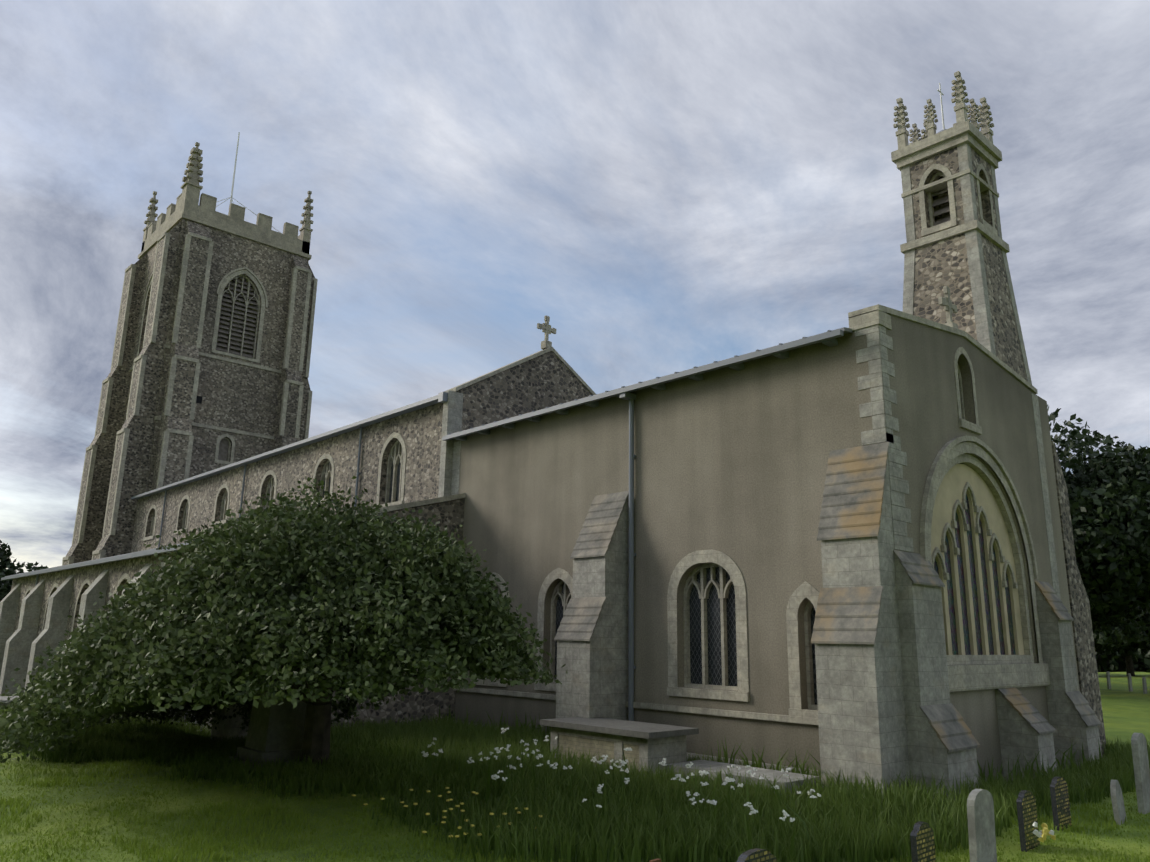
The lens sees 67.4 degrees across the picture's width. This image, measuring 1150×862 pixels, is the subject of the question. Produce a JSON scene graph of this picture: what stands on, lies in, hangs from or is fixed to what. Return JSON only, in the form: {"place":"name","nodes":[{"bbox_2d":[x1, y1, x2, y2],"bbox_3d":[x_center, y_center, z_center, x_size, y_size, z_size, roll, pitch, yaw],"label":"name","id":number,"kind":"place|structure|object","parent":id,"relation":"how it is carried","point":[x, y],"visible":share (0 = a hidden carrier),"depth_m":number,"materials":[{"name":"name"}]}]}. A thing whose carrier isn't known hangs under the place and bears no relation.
{"place":"outdoors","nodes":[
{"label":"outdoors","id":0,"kind":"place"},
{"bbox_2d":[123,218,308,491],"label":"tower wall","id":1,"kind":"structure","parent":0,"point":[235,396],"depth_m":60.36,"materials":[{"name":"grey stone"}]},
{"bbox_2d":[138,142,312,259],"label":"battlement parapet","id":2,"kind":"structure","parent":1,"relation":"on","point":[204,212],"depth_m":62.09,"materials":[{"name":"grey stone"}]},
{"bbox_2d":[216,177,950,460],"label":"louvres","id":3,"kind":"object","parent":1,"relation":"in","point":[223,450],"visible":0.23,"depth_m":60.73,"materials":[{"name":"black wood"}]},
{"bbox_2d":[11,499,464,727],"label":"aisle wall","id":4,"kind":"structure","parent":0,"point":[426,701],"depth_m":27.81,"materials":[{"name":"grey stone"}]},
{"bbox_2d":[5,129,945,576],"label":"church roofs","id":5,"kind":"structure","parent":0,"point":[845,329],"depth_m":24.45,"materials":[{"name":"grey metal"}]},
{"bbox_2d":[196,396,762,791],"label":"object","id":6,"kind":"object","parent":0,"point":[198,399],"visible":0.1,"depth_m":57.86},
{"bbox_2d":[0,672,1149,861],"bbox_3d":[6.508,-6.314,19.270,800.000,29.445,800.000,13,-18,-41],"label":"grass lawn","id":7,"kind":"structure","parent":0,"point":[1126,713],"depth_m":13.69,"materials":[{"name":"green plant"}]},
{"bbox_2d":[0,476,566,762],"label":"tree","id":8,"kind":"object","parent":7,"relation":"on","point":[148,629],"depth_m":13.39,"materials":[{"name":"green plant"}]},
{"bbox_2d":[130,403,442,552],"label":"clerestory wall","id":9,"kind":"structure","parent":7,"relation":"on","point":[419,431],"depth_m":36.55,"materials":[{"name":"grey stone"}]},
{"bbox_2d":[229,663,698,769],"bbox_3d":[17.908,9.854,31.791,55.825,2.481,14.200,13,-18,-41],"label":"monument and slabs","id":10,"kind":"object","parent":7,"relation":"on","point":[275,732],"visible":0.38,"depth_m":18.11,"materials":[{"name":"grey stone"}]},
{"bbox_2d":[455,351,591,430],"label":"gable wall","id":11,"kind":"structure","parent":7,"relation":"on","point":[545,380],"depth_m":31.81,"materials":[{"name":"grey stone"}]},
{"bbox_2d":[18,71,1050,724],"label":"church dressings","id":12,"kind":"structure","parent":7,"relation":"on","point":[984,671],"depth_m":24.34,"materials":[{"name":"grey stone"}]},
{"bbox_2d":[15,693,1053,837],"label":"white flowers","id":13,"kind":"object","parent":7,"relation":"on","point":[785,814],"visible":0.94,"depth_m":14.46,"materials":[{"name":"white plant"}]},
{"bbox_2d":[0,142,1101,799],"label":"church ashlar","id":14,"kind":"object","parent":7,"relation":"on","point":[872,718],"visible":0.48,"depth_m":18.59,"materials":[{"name":"grey stone"}]},
{"bbox_2d":[554,442,1101,751],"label":"buttress slopes","id":15,"kind":"structure","parent":14,"relation":"on","point":[852,501],"depth_m":17.63,"materials":[{"name":"grey stone"}]},
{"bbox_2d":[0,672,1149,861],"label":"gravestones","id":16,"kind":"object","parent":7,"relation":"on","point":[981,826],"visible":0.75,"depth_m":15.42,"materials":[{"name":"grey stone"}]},
{"bbox_2d":[558,734,638,769],"bbox_3d":[0.921,7.168,19.328,1.200,0.920,3.000,13,-18,-41],"label":"tomb chest panel","id":17,"kind":"object","parent":7,"relation":"on","point":[596,746],"visible":0.21,"depth_m":19.02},
{"bbox_2d":[650,858,660,861],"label":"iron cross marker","id":18,"kind":"object","parent":7,"relation":"on","point":[656,860],"visible":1,"depth_m":8.24,"materials":[{"name":"brown metal"}]},
{"bbox_2d":[234,615,1145,764],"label":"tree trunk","id":19,"kind":"object","parent":7,"relation":"on","point":[315,745],"depth_m":17.54,"materials":[{"name":"brown plant"}]},
{"bbox_2d":[0,540,48,601],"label":"tree","id":20,"kind":"object","parent":19,"relation":"attached to","point":[5,563],"depth_m":83.68,"materials":[{"name":"green plant"}]},
{"bbox_2d":[1047,404,1149,631],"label":"tree","id":21,"kind":"object","parent":19,"relation":"on","point":[1109,495],"depth_m":50.14,"materials":[{"name":"green plant"}]},
{"bbox_2d":[1092,605,1149,656],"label":"tree","id":22,"kind":"object","parent":19,"relation":"attached to","point":[1104,641],"depth_m":84.77,"materials":[{"name":"green plant"}]},
{"bbox_2d":[352,787,1055,841],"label":"yellow flowers","id":23,"kind":"object","parent":7,"relation":"on","point":[1045,831],"visible":0.94,"depth_m":12.70,"materials":[{"name":"yellow plant"}]},
{"bbox_2d":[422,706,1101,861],"bbox_3d":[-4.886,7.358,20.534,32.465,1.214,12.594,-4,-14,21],"label":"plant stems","id":24,"kind":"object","parent":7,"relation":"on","point":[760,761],"visible":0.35,"depth_m":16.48,"materials":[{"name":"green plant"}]},
{"bbox_2d":[736,777,1071,861],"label":"gravestones","id":25,"kind":"object","parent":7,"relation":"on","point":[922,842],"visible":0.94,"depth_m":12.81,"materials":[{"name":"grey stone"}]},
{"bbox_2d":[909,146,997,238],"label":"belfry wall","id":26,"kind":"structure","parent":7,"relation":"on","point":[948,159],"depth_m":26.05,"materials":[{"name":"grey stone"}]},
{"bbox_2d":[853,314,1079,784],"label":"end wall","id":27,"kind":"structure","parent":7,"relation":"on","point":[924,409],"depth_m":20.37,"materials":[{"name":"beige paint"}]},
{"bbox_2d":[931,464,1024,654],"bbox_3d":[9.162,3.077,20.266,5.000,4.620,0.400,13,-18,-41],"label":"blocked window infill","id":28,"kind":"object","parent":27,"relation":"in","point":[957,477],"depth_m":20.26,"materials":[{"name":"beige paint"}]},
{"bbox_2d":[934,494,1015,654],"bbox_3d":[9.243,3.276,20.124,4.300,3.930,0.001,13,-18,-41],"label":"tracery","id":29,"kind":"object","parent":28,"relation":"in","point":[975,600],"depth_m":20.13,"materials":[{"name":"grey stone"}]},
{"bbox_2d":[913,233,1026,380],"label":"turret wall","id":30,"kind":"structure","parent":7,"relation":"on","point":[939,265],"depth_m":24.96,"materials":[{"name":"grey stone"}]},
{"bbox_2d":[1095,644,1149,671],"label":"hedge","id":31,"kind":"object","parent":7,"relation":"on","point":[1145,658],"depth_m":111.76,"materials":[{"name":"green plant"}]},
{"bbox_2d":[0,0,1149,572],"label":"sky","id":32,"kind":"structure","parent":0,"point":[675,185],"materials":[{"name":"grey"}]},
{"bbox_2d":[216,83,944,232],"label":"flagpole","id":33,"kind":"object","parent":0,"point":[231,197],"visible":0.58,"depth_m":66.53,"materials":[{"name":"grey metal"}]},
{"bbox_2d":[63,220,1106,757],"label":"buttress","id":34,"kind":"object","parent":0,"point":[135,476],"visible":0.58,"depth_m":57.10,"materials":[{"name":"grey stone"}]},
{"bbox_2d":[451,332,859,770],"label":"side wall","id":35,"kind":"structure","parent":0,"point":[731,463],"depth_m":21.15,"materials":[{"name":"beige paint"}]},
{"bbox_2d":[1,329,843,720],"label":"church gutters","id":36,"kind":"object","parent":35,"relation":"attached to","point":[735,363],"visible":0.94,"depth_m":24.36,"materials":[{"name":"grey metal"}]},
{"bbox_2d":[223,460,817,704],"bbox_3d":[-10.254,5.016,34.092,10.190,8.550,46.915,13,-18,-41],"label":"window glass","id":37,"kind":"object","parent":35,"relation":"in","point":[714,641],"depth_m":20.57,"materials":[{"name":"black glass"}]}
]}

